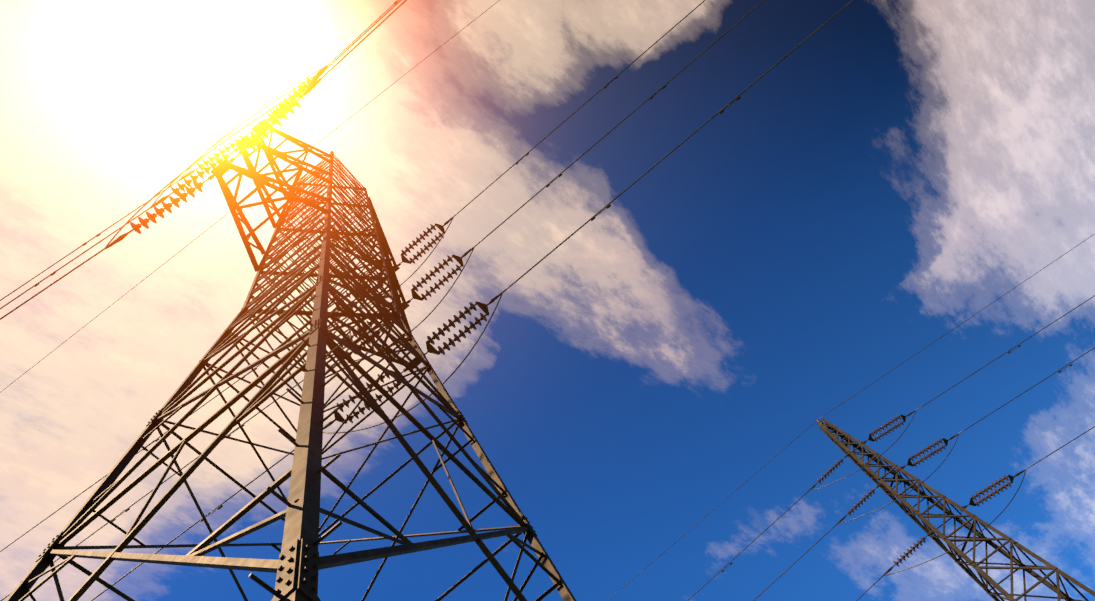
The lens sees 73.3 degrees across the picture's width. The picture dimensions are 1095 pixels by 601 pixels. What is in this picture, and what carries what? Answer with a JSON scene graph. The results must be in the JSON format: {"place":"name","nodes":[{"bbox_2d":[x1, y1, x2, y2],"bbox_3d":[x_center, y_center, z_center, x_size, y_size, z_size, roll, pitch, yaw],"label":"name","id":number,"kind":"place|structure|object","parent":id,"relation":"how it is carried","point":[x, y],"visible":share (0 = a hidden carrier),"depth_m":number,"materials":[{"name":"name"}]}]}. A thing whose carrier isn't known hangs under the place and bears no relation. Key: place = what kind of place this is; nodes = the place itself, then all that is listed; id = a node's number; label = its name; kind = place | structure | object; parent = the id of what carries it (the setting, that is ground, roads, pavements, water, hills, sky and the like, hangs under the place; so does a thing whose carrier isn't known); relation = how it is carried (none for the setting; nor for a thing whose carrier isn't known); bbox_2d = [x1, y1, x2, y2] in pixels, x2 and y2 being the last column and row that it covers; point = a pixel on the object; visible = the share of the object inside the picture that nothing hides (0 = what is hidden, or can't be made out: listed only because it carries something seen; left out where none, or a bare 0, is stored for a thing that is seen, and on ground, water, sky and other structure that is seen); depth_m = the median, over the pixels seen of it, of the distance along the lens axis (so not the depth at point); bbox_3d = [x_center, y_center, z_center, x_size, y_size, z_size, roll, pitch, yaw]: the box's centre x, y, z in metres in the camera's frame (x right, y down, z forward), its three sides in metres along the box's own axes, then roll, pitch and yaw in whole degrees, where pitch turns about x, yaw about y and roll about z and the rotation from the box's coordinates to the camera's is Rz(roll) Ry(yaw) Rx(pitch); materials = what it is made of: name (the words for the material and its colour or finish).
{"place":"outdoors","nodes":[
{"label":"outdoors","id":0,"kind":"place"},
{"bbox_2d":[0,0,1094,600],"label":"sky","id":1,"kind":"structure","parent":0,"point":[909,165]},
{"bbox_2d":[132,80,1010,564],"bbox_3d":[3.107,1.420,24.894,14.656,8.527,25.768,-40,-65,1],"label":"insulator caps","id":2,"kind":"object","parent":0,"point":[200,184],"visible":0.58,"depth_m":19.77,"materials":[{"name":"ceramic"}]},
{"label":"ground","id":3,"kind":"structure","parent":0,"visible":0},
{"bbox_2d":[5,120,575,600],"bbox_3d":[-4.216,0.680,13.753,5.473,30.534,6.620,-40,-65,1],"label":"transmission tower","id":4,"kind":"structure","parent":3,"relation":"on","point":[297,564],"depth_m":9.31,"materials":[{"name":"metal"}]},
{"bbox_2d":[33,1,1072,600],"bbox_3d":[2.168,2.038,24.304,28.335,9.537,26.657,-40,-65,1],"label":"line fittings","id":5,"kind":"object","parent":4,"relation":"attached to","point":[415,295],"visible":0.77,"depth_m":21.71,"materials":[{"name":"grey metal"}]},
{"bbox_2d":[130,78,1011,566],"bbox_3d":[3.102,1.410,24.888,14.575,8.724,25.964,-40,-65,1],"label":"insulator strings","id":6,"kind":"object","parent":5,"relation":"attached to","point":[246,152],"visible":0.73,"depth_m":19.69},
{"bbox_2d":[817,418,1094,600],"bbox_3d":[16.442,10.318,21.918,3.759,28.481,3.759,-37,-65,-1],"label":"transmission tower","id":7,"kind":"structure","parent":3,"relation":"on","point":[888,490],"depth_m":26.77,"materials":[{"name":"metal"}]},
{"bbox_2d":[0,0,1094,600],"bbox_3d":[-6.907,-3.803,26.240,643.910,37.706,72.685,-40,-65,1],"label":"conductors","id":8,"kind":"object","parent":7,"relation":"on","point":[462,270],"visible":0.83,"depth_m":21.60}
]}

